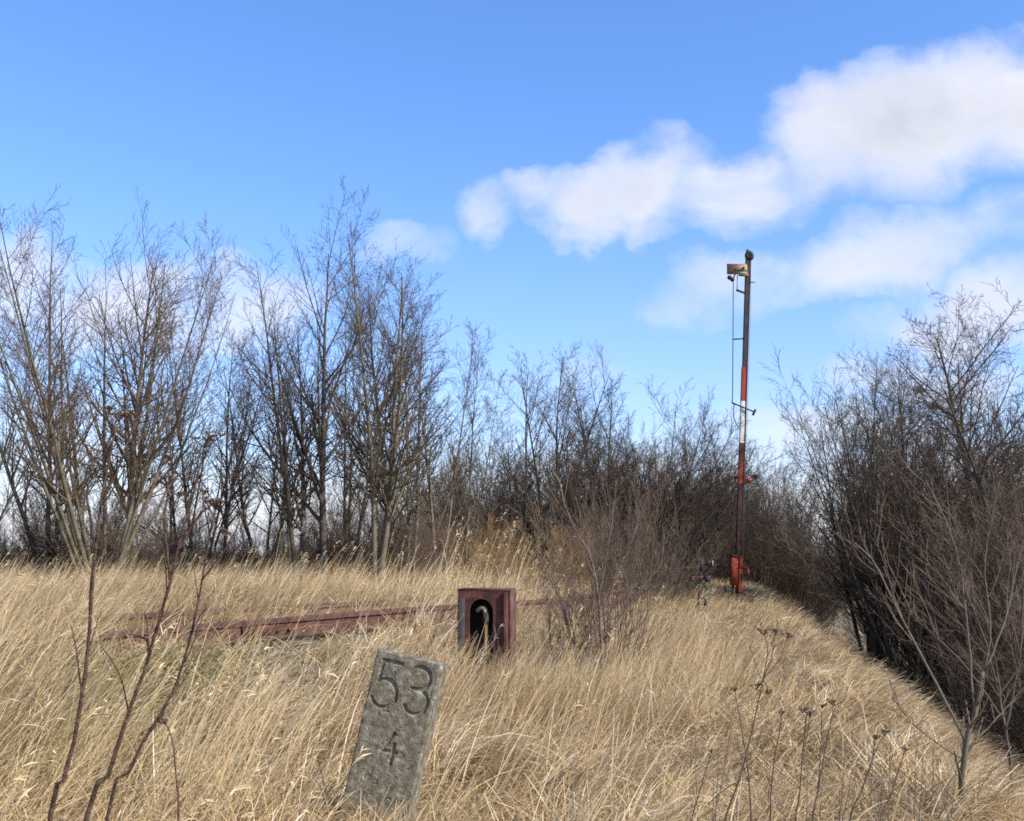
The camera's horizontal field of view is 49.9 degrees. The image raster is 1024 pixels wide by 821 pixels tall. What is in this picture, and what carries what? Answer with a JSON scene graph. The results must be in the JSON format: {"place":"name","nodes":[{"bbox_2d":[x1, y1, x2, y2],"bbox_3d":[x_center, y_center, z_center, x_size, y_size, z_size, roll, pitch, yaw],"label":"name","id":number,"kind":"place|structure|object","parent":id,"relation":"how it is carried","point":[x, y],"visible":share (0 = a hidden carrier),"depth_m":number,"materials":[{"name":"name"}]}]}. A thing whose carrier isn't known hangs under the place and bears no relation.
{"place":"outdoors","nodes":[
{"label":"outdoors","id":0,"kind":"place"},
{"bbox_2d":[0,0,1023,554],"label":"sky","id":1,"kind":"structure","parent":0,"point":[583,171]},
{"bbox_2d":[0,550,1023,820],"bbox_3d":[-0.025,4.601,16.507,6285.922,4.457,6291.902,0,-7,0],"label":"ground","id":2,"kind":"structure","parent":0,"point":[842,632],"depth_m":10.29,"materials":[{"name":"beige plant"}]},
{"bbox_2d":[0,510,79,574],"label":"leafless bush","id":3,"kind":"object","parent":2,"relation":"on","point":[9,547],"visible":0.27,"depth_m":21.98,"materials":[{"name":"brown plant"}]},
{"bbox_2d":[0,471,90,577],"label":"leafless bush","id":4,"kind":"object","parent":2,"relation":"on","point":[31,542],"visible":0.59,"depth_m":20.69,"materials":[{"name":"brown plant"}]},
{"bbox_2d":[0,325,91,520],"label":"bare tree","id":5,"kind":"object","parent":2,"relation":"on","point":[9,499],"visible":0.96,"depth_m":17.10,"materials":[{"name":"brown plant"}]},
{"bbox_2d":[0,210,124,571],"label":"bare tree","id":6,"kind":"object","parent":2,"relation":"on","point":[51,270],"visible":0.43,"depth_m":21.33,"materials":[{"name":"brown plant"}]},
{"bbox_2d":[0,463,158,579],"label":"leafless bush","id":7,"kind":"object","parent":2,"relation":"on","point":[47,544],"visible":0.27,"depth_m":20.86,"materials":[{"name":"brown plant"}]},
{"bbox_2d":[47,405,142,820],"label":"dead weed stalk","id":8,"kind":"object","parent":2,"relation":"on","point":[83,684],"visible":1,"depth_m":1.78,"materials":[{"name":"plant"}]},
{"bbox_2d":[12,446,224,579],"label":"leafless bush","id":9,"kind":"object","parent":2,"relation":"on","point":[112,541],"visible":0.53,"depth_m":19.17,"materials":[{"name":"brown plant"}]},
{"bbox_2d":[0,183,262,581],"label":"bare tree","id":10,"kind":"object","parent":2,"relation":"on","point":[78,549],"visible":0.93,"depth_m":18.66,"materials":[{"name":"brown plant"}]},
{"bbox_2d":[39,180,226,569],"bbox_3d":[-7.055,-0.414,19.808,2.742,7.500,3.591,-3,-8,22],"label":"bare tree","id":11,"kind":"object","parent":2,"relation":"on","point":[142,373],"visible":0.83,"depth_m":20.01,"materials":[{"name":"brown plant"}]},
{"bbox_2d":[84,430,226,820],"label":"dead weed stalk","id":12,"kind":"object","parent":2,"relation":"on","point":[181,542],"visible":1,"depth_m":1.88,"materials":[{"name":"plant"}]},
{"bbox_2d":[106,378,229,560],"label":"bare tree","id":13,"kind":"object","parent":2,"relation":"on","point":[172,501],"visible":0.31,"depth_m":23.98,"materials":[{"name":"brown plant"}]},
{"bbox_2d":[107,493,231,576],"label":"leafless bush","id":14,"kind":"object","parent":2,"relation":"on","point":[149,557],"visible":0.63,"depth_m":19.87,"materials":[{"name":"brown plant"}]},
{"bbox_2d":[105,459,244,820],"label":"dead weed stalk","id":15,"kind":"object","parent":2,"relation":"on","point":[173,691],"visible":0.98,"depth_m":1.97,"materials":[{"name":"plant"}]},
{"bbox_2d":[147,487,279,569],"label":"leafless bush","id":16,"kind":"object","parent":2,"relation":"on","point":[254,540],"visible":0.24,"depth_m":23.61,"materials":[{"name":"brown plant"}]},
{"bbox_2d":[122,300,308,571],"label":"bare tree","id":17,"kind":"object","parent":2,"relation":"on","point":[227,502],"visible":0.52,"depth_m":21.21,"materials":[{"name":"brown plant"}]},
{"bbox_2d":[184,528,249,575],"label":"leafless bush","id":18,"kind":"object","parent":2,"relation":"on","point":[221,560],"visible":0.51,"depth_m":20.99,"materials":[{"name":"brown plant"}]},
{"bbox_2d":[193,320,292,578],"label":"bare tree","id":19,"kind":"object","parent":2,"relation":"on","point":[230,488],"visible":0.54,"depth_m":21.84,"materials":[{"name":"brown plant"}]},
{"bbox_2d":[220,509,298,571],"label":"leafless bush","id":20,"kind":"object","parent":2,"relation":"on","point":[245,553],"visible":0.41,"depth_m":23.55,"materials":[{"name":"brown plant"}]},
{"bbox_2d":[187,334,357,573],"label":"bare tree","id":21,"kind":"object","parent":2,"relation":"on","point":[245,523],"visible":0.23,"depth_m":22.84,"materials":[{"name":"brown plant"}]},
{"bbox_2d":[224,296,329,576],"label":"bare tree","id":22,"kind":"object","parent":2,"relation":"on","point":[273,477],"visible":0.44,"depth_m":21.16,"materials":[{"name":"brown plant"}]},
{"bbox_2d":[209,236,351,580],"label":"bare tree","id":23,"kind":"object","parent":2,"relation":"on","point":[283,465],"visible":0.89,"depth_m":19.28,"materials":[{"name":"brown plant"}]},
{"bbox_2d":[259,527,318,572],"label":"leafless bush","id":24,"kind":"object","parent":2,"relation":"on","point":[286,550],"visible":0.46,"depth_m":21.03,"materials":[{"name":"brown plant"}]},
{"bbox_2d":[219,175,405,573],"bbox_3d":[-3.696,-0.467,20.077,2.509,7.643,3.392,-4,-8,26],"label":"bare tree","id":25,"kind":"object","parent":2,"relation":"on","point":[321,495],"visible":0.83,"depth_m":20.16,"materials":[{"name":"brown plant"}]},
{"bbox_2d":[3,612,628,734],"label":"ballast","id":26,"kind":"structure","parent":2,"relation":"on","point":[282,654],"depth_m":7.71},
{"bbox_2d":[251,491,382,576],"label":"leafless bush","id":27,"kind":"object","parent":2,"relation":"on","point":[284,532],"visible":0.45,"depth_m":21.99,"materials":[{"name":"brown plant"}]},
{"bbox_2d":[0,576,647,664],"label":"railway track","id":28,"kind":"structure","parent":2,"relation":"on","point":[351,617],"depth_m":9.62,"materials":[{"name":"brown metal"}]},
{"bbox_2d":[270,434,457,574],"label":"leafless bush","id":29,"kind":"object","parent":2,"relation":"on","point":[353,536],"visible":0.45,"depth_m":21.45,"materials":[{"name":"brown plant"}]},
{"bbox_2d":[305,290,430,564],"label":"bare tree","id":30,"kind":"object","parent":2,"relation":"on","point":[348,477],"visible":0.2,"depth_m":23.88,"materials":[{"name":"brown plant"}]},
{"bbox_2d":[286,236,453,572],"bbox_3d":[-2.720,-0.027,21.930,2.807,7.358,3.486,-3,-8,23],"label":"bare tree","id":31,"kind":"object","parent":2,"relation":"on","point":[356,448],"visible":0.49,"depth_m":21.95,"materials":[{"name":"brown plant"}]},
{"bbox_2d":[285,185,470,588],"bbox_3d":[-2.168,-0.173,18.859,3.046,6.959,3.266,3,-8,-21],"label":"bare tree","id":32,"kind":"object","parent":2,"relation":"on","point":[392,473],"visible":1,"depth_m":18.70,"materials":[{"name":"brown plant"}]},
{"bbox_2d":[338,648,447,820],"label":"number stone","id":33,"kind":"object","parent":2,"relation":"on","point":[401,709],"visible":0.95,"depth_m":4.21,"materials":[{"name":"stone"}]},
{"bbox_2d":[351,509,440,576],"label":"leafless bush","id":34,"kind":"object","parent":2,"relation":"on","point":[378,540],"visible":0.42,"depth_m":21.68,"materials":[{"name":"brown plant"}]},
{"bbox_2d":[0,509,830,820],"bbox_3d":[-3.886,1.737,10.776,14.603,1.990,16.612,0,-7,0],"label":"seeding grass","id":35,"kind":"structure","parent":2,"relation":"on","point":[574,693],"depth_m":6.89,"materials":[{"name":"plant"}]},
{"bbox_2d":[366,263,479,574],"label":"bare tree","id":36,"kind":"object","parent":2,"relation":"on","point":[410,512],"visible":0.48,"depth_m":21.51,"materials":[{"name":"brown plant"}]},
{"bbox_2d":[386,509,475,582],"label":"leafless bush","id":37,"kind":"object","parent":2,"relation":"on","point":[420,563],"visible":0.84,"depth_m":19.08,"materials":[{"name":"brown plant"}]},
{"bbox_2d":[351,429,520,567],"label":"leafless bush","id":38,"kind":"object","parent":2,"relation":"on","point":[454,501],"visible":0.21,"depth_m":25.31,"materials":[{"name":"brown plant"}]},
{"bbox_2d":[367,463,516,572],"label":"leafless bush","id":39,"kind":"object","parent":2,"relation":"on","point":[457,525],"visible":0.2,"depth_m":24.08,"materials":[{"name":"brown plant"}]},
{"bbox_2d":[369,471,516,573],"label":"leafless bush","id":40,"kind":"object","parent":2,"relation":"on","point":[445,528],"visible":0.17,"depth_m":23.42,"materials":[{"name":"brown plant"}]},
{"bbox_2d":[395,319,500,581],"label":"bare tree","id":41,"kind":"object","parent":2,"relation":"on","point":[450,496],"visible":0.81,"depth_m":20.36,"materials":[{"name":"brown plant"}]},
{"bbox_2d":[412,422,532,571],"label":"leafless bush","id":42,"kind":"object","parent":2,"relation":"on","point":[495,503],"visible":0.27,"depth_m":25.64,"materials":[{"name":"brown plant"}]},
{"bbox_2d":[406,501,540,579],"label":"leafless bush","id":43,"kind":"object","parent":2,"relation":"on","point":[487,549],"visible":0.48,"depth_m":20.46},
{"bbox_2d":[443,325,527,573],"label":"bare tree","id":44,"kind":"object","parent":2,"relation":"on","point":[471,486],"visible":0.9,"depth_m":20.97,"materials":[{"name":"brown plant"}]},
{"bbox_2d":[457,588,515,692],"bbox_3d":[-0.182,1.719,7.962,0.385,0.850,0.282,-1,-8,9],"label":"iron pulley box","id":45,"kind":"object","parent":2,"relation":"on","point":[494,607],"visible":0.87,"depth_m":7.89,"materials":[{"name":"metal"}]},
{"bbox_2d":[456,510,540,573],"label":"leafless bush","id":46,"kind":"object","parent":2,"relation":"on","point":[511,542],"visible":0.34,"depth_m":21.76,"materials":[{"name":"brown plant"}]},
{"bbox_2d":[462,508,595,589],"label":"leafless bush","id":47,"kind":"object","parent":2,"relation":"on","point":[527,558],"visible":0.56,"depth_m":19.91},
{"bbox_2d":[466,341,595,570],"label":"bare tree","id":48,"kind":"object","parent":2,"relation":"on","point":[525,477],"visible":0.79,"depth_m":25.85,"materials":[{"name":"brown plant"}]},
{"bbox_2d":[465,544,627,675],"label":"leafless shrub","id":49,"kind":"object","parent":2,"relation":"on","point":[550,619],"visible":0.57,"depth_m":9.95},
{"bbox_2d":[483,339,628,567],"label":"bare tree","id":50,"kind":"object","parent":2,"relation":"on","point":[542,422],"visible":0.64,"depth_m":27.08,"materials":[{"name":"brown plant"}]},
{"bbox_2d":[501,436,634,566],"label":"leafless bush","id":51,"kind":"object","parent":2,"relation":"on","point":[583,500],"visible":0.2,"depth_m":26.52,"materials":[{"name":"brown plant"}]},
{"bbox_2d":[551,524,607,588],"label":"leafless bush","id":52,"kind":"object","parent":2,"relation":"on","point":[583,567],"visible":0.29,"depth_m":21.61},
{"bbox_2d":[507,447,677,674],"bbox_3d":[0.754,1.477,9.783,1.599,2.344,1.994,0,-7,0],"label":"leafless shrub","id":53,"kind":"object","parent":2,"relation":"on","point":[626,587],"visible":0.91,"depth_m":9.77,"materials":[{"name":"plant"}]},
{"bbox_2d":[458,378,730,573],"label":"bare tree","id":54,"kind":"object","parent":2,"relation":"on","point":[660,500],"visible":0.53,"depth_m":25.28,"materials":[{"name":"brown plant"}]},
{"bbox_2d":[548,375,647,527],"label":"bare tree","id":55,"kind":"object","parent":2,"relation":"on","point":[580,421],"visible":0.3,"depth_m":28.03,"materials":[{"name":"brown plant"}]},
{"bbox_2d":[539,441,673,669],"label":"leafless shrub","id":56,"kind":"object","parent":2,"relation":"on","point":[596,583],"visible":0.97,"depth_m":9.51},
{"bbox_2d":[568,478,664,608],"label":"leafless bush","id":57,"kind":"object","parent":2,"relation":"on","point":[617,535],"visible":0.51,"depth_m":18.66,"materials":[{"name":"brown plant"}]},
{"bbox_2d":[491,398,758,582],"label":"bare tree","id":58,"kind":"object","parent":2,"relation":"on","point":[708,493],"visible":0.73,"depth_m":24.84,"materials":[{"name":"brown plant"}]},
{"bbox_2d":[541,382,749,586],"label":"bare tree","id":59,"kind":"object","parent":2,"relation":"on","point":[689,441],"visible":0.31,"depth_m":26.32,"materials":[{"name":"brown plant"}]},
{"bbox_2d":[551,423,779,589],"bbox_3d":[3.680,2.342,25.927,5.202,4.388,6.113,-2,-8,15],"label":"bare shrub","id":60,"kind":"object","parent":2,"relation":"on","point":[624,470],"visible":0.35,"depth_m":25.73,"materials":[{"name":"brown plant"}]},
{"bbox_2d":[610,499,725,604],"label":"leafless bush","id":61,"kind":"object","parent":2,"relation":"on","point":[670,586],"visible":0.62,"depth_m":20.51,"materials":[{"name":"brown plant"}]},
{"bbox_2d":[535,374,811,591],"bbox_3d":[3.233,1.841,24.576,6.662,5.098,6.100,-2,-8,16],"label":"bare tree","id":62,"kind":"object","parent":2,"relation":"on","point":[696,527],"visible":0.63,"depth_m":24.42,"materials":[{"name":"brown plant"}]},
{"bbox_2d":[642,470,728,591],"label":"leafless bush","id":63,"kind":"object","parent":2,"relation":"on","point":[707,571],"visible":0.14,"depth_m":26.89,"materials":[{"name":"brown plant"}]},
{"bbox_2d":[724,249,755,598],"bbox_3d":[5.215,0.388,25.166,0.888,8.380,0.435,0,-7,0],"label":"railway signal","id":64,"kind":"object","parent":2,"relation":"on","point":[736,567],"visible":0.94,"depth_m":25.15,"materials":[{"name":"metal"}]},
{"bbox_2d":[724,620,793,820],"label":"dead umbel weed","id":65,"kind":"object","parent":2,"relation":"on","point":[789,635],"visible":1,"depth_m":3.61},
{"bbox_2d":[712,466,821,591],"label":"leafless bush","id":66,"kind":"object","parent":2,"relation":"on","point":[769,553],"visible":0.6,"depth_m":35.63,"materials":[{"name":"brown plant"}]},
{"bbox_2d":[713,462,823,594],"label":"leafless bush","id":67,"kind":"object","parent":2,"relation":"on","point":[788,522],"visible":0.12,"depth_m":39.01,"materials":[{"name":"brown plant"}]},
{"bbox_2d":[720,449,822,590],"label":"leafless bush","id":68,"kind":"object","parent":2,"relation":"on","point":[784,479],"visible":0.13,"depth_m":38.43,"materials":[{"name":"brown plant"}]},
{"bbox_2d":[744,512,838,614],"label":"leafless bush","id":69,"kind":"object","parent":2,"relation":"on","point":[794,583],"visible":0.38,"depth_m":37.25,"materials":[{"name":"brown plant"}]},
{"bbox_2d":[746,516,856,623],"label":"leafless bush","id":70,"kind":"object","parent":2,"relation":"on","point":[822,610],"visible":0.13,"depth_m":39.63,"materials":[{"name":"brown plant"}]},
{"bbox_2d":[812,698,843,820],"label":"dead umbel weed","id":71,"kind":"object","parent":2,"relation":"on","point":[822,706],"visible":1,"depth_m":3.49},
{"bbox_2d":[790,354,923,660],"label":"bare tree","id":72,"kind":"object","parent":2,"relation":"on","point":[857,633],"visible":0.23,"depth_m":28.02,"materials":[{"name":"brown plant"}]},
{"bbox_2d":[812,345,928,661],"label":"bare tree","id":73,"kind":"object","parent":2,"relation":"on","point":[894,382],"visible":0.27,"depth_m":26.87,"materials":[{"name":"brown plant"}]},
{"bbox_2d":[787,432,956,686],"bbox_3d":[12.905,4.681,33.431,8.457,8.492,10.116,-3,-8,19],"label":"leafless bush","id":74,"kind":"object","parent":2,"relation":"on","point":[834,572],"visible":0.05,"depth_m":33.08,"materials":[{"name":"brown plant"}]},
{"bbox_2d":[816,350,931,668],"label":"bare tree","id":75,"kind":"object","parent":2,"relation":"on","point":[872,637],"visible":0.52,"depth_m":24.41,"materials":[{"name":"brown plant"}]},
{"bbox_2d":[777,362,981,672],"bbox_3d":[8.653,2.819,26.979,5.438,7.897,4.186,7,-10,-41],"label":"bare tree","id":76,"kind":"object","parent":2,"relation":"on","point":[879,652],"visible":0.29,"depth_m":26.33,"materials":[{"name":"brown plant"}]},
{"bbox_2d":[757,415,1001,676],"bbox_3d":[13.320,4.485,35.315,11.400,9.570,9.530,4,-8,-26],"label":"leafless bush","id":77,"kind":"object","parent":2,"relation":"on","point":[816,579],"visible":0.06,"depth_m":35.10,"materials":[{"name":"brown plant"}]},
{"bbox_2d":[808,339,969,693],"bbox_3d":[10.339,2.741,28.308,4.703,9.445,3.904,1,-8,-11],"label":"bare tree","id":78,"kind":"object","parent":2,"relation":"on","point":[915,651],"visible":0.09,"depth_m":28.57,"materials":[{"name":"brown plant"}]},
{"bbox_2d":[756,348,1023,700],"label":"bare tree","id":79,"kind":"object","parent":2,"relation":"on","point":[887,635],"visible":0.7,"depth_m":22.79,"materials":[{"name":"brown plant"}]},
{"bbox_2d":[811,323,974,701],"bbox_3d":[9.526,2.585,26.817,4.824,9.043,3.660,7,-10,-42],"label":"bare tree","id":80,"kind":"object","parent":2,"relation":"on","point":[916,448],"visible":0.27,"depth_m":26.39,"materials":[{"name":"brown plant"}]},
{"bbox_2d":[821,448,988,718],"bbox_3d":[11.601,4.195,25.283,7.900,7.170,5.726,-6,-10,39],"label":"leafless bush","id":81,"kind":"object","parent":2,"relation":"on","point":[903,572],"visible":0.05,"depth_m":25.67,"materials":[{"name":"brown plant"}]},
{"bbox_2d":[839,494,991,726],"bbox_3d":[10.969,4.486,24.393,6.704,6.084,4.859,-5,-9,34],"label":"leafless bush","id":82,"kind":"object","parent":2,"relation":"on","point":[926,634],"visible":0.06,"depth_m":24.55,"materials":[{"name":"brown plant"}]},
{"bbox_2d":[816,453,1018,716],"bbox_3d":[12.537,3.729,26.000,8.233,8.267,9.848,5,-9,-33],"label":"leafless bush","id":83,"kind":"object","parent":2,"relation":"on","point":[890,603],"visible":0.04,"depth_m":26.14,"materials":[{"name":"brown plant"}]},
{"bbox_2d":[826,354,1023,731],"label":"bare tree","id":84,"kind":"object","parent":2,"relation":"on","point":[902,518],"visible":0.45,"depth_m":22.73,"materials":[{"name":"brown plant"}]},
{"bbox_2d":[835,442,1015,702],"bbox_3d":[10.882,3.790,24.220,7.296,7.716,4.783,-2,-8,11],"label":"leafless bush","id":85,"kind":"object","parent":2,"relation":"on","point":[915,515],"visible":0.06,"depth_m":24.64,"materials":[{"name":"brown plant"}]},
{"bbox_2d":[834,443,1023,813],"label":"leafless sapling","id":86,"kind":"object","parent":2,"relation":"on","point":[966,746],"visible":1,"depth_m":5.10,"materials":[{"name":"brown plant"}]},
{"bbox_2d":[838,388,1023,707],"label":"leafless bush","id":87,"kind":"object","parent":2,"relation":"on","point":[951,475],"visible":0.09,"depth_m":24.87,"materials":[{"name":"brown plant"}]},
{"bbox_2d":[847,476,1023,794],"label":"leafless sapling","id":88,"kind":"object","parent":2,"relation":"on","point":[1007,718],"visible":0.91,"depth_m":7.34,"materials":[{"name":"brown plant"}]},
{"bbox_2d":[863,277,1023,734],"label":"bare tree","id":89,"kind":"object","parent":2,"relation":"on","point":[931,459],"visible":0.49,"depth_m":24.92,"materials":[{"name":"brown plant"}]},
{"bbox_2d":[866,496,1023,767],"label":"leafless bush","id":90,"kind":"object","parent":2,"relation":"on","point":[978,656],"visible":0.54,"depth_m":17.63,"materials":[{"name":"brown plant"}]},
{"bbox_2d":[871,492,1023,745],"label":"leafless bush","id":91,"kind":"object","parent":2,"relation":"on","point":[948,555],"visible":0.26,"depth_m":19.20,"materials":[{"name":"brown plant"}]},
{"bbox_2d":[877,315,1023,607],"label":"bare tree","id":92,"kind":"object","parent":2,"relation":"on","point":[969,459],"visible":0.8,"depth_m":21.11,"materials":[{"name":"brown plant"}]},
{"bbox_2d":[877,452,1023,705],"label":"leafless bush","id":93,"kind":"object","parent":2,"relation":"on","point":[985,478],"visible":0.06,"depth_m":22.43,"materials":[{"name":"brown plant"}]},
{"bbox_2d":[885,548,1023,770],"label":"leafless bush","id":94,"kind":"object","parent":2,"relation":"on","point":[943,683],"visible":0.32,"depth_m":18.39,"materials":[{"name":"brown plant"}]},
{"bbox_2d":[909,462,1023,714],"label":"leafless bush","id":95,"kind":"object","parent":2,"relation":"on","point":[987,507],"visible":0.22,"depth_m":19.68,"materials":[{"name":"brown plant"}]},
{"bbox_2d":[912,556,1023,726],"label":"leafless bush","id":96,"kind":"object","parent":2,"relation":"on","point":[949,623],"visible":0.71,"depth_m":15.64,"materials":[{"name":"brown plant"}]},
{"bbox_2d":[922,485,1023,745],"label":"leafless bush","id":97,"kind":"object","parent":2,"relation":"on","point":[998,519],"visible":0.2,"depth_m":19.05,"materials":[{"name":"brown plant"}]},
{"bbox_2d":[925,482,1023,761],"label":"leafless bush","id":98,"kind":"object","parent":2,"relation":"on","point":[1008,525],"visible":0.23,"depth_m":18.77,"materials":[{"name":"brown plant"}]},
{"bbox_2d":[931,616,1023,770],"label":"leafless bush","id":99,"kind":"object","parent":2,"relation":"on","point":[984,719],"visible":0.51,"depth_m":14.51,"materials":[{"name":"brown plant"}]},
{"bbox_2d":[941,634,1023,768],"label":"leafless bush","id":100,"kind":"object","parent":2,"relation":"on","point":[996,728],"visible":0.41,"depth_m":14.68,"materials":[{"name":"brown plant"}]},
{"bbox_2d":[946,490,1023,728],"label":"leafless bush","id":101,"kind":"object","parent":2,"relation":"on","point":[991,559],"visible":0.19,"depth_m":18.97,"materials":[{"name":"brown plant"}]},
{"bbox_2d":[954,565,1023,774],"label":"leafless bush","id":102,"kind":"object","parent":2,"relation":"on","point":[1017,651],"visible":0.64,"depth_m":15.07,"materials":[{"name":"brown plant"}]},
{"bbox_2d":[977,513,1023,694],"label":"leafless bush","id":103,"kind":"object","parent":2,"relation":"on","point":[1000,539],"visible":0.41,"depth_m":18.75,"materials":[{"name":"brown plant"}]},
{"bbox_2d":[985,528,1023,756],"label":"leafless bush","id":104,"kind":"object","parent":2,"relation":"on","point":[1005,588],"visible":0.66,"depth_m":15.74,"materials":[{"name":"brown plant"}]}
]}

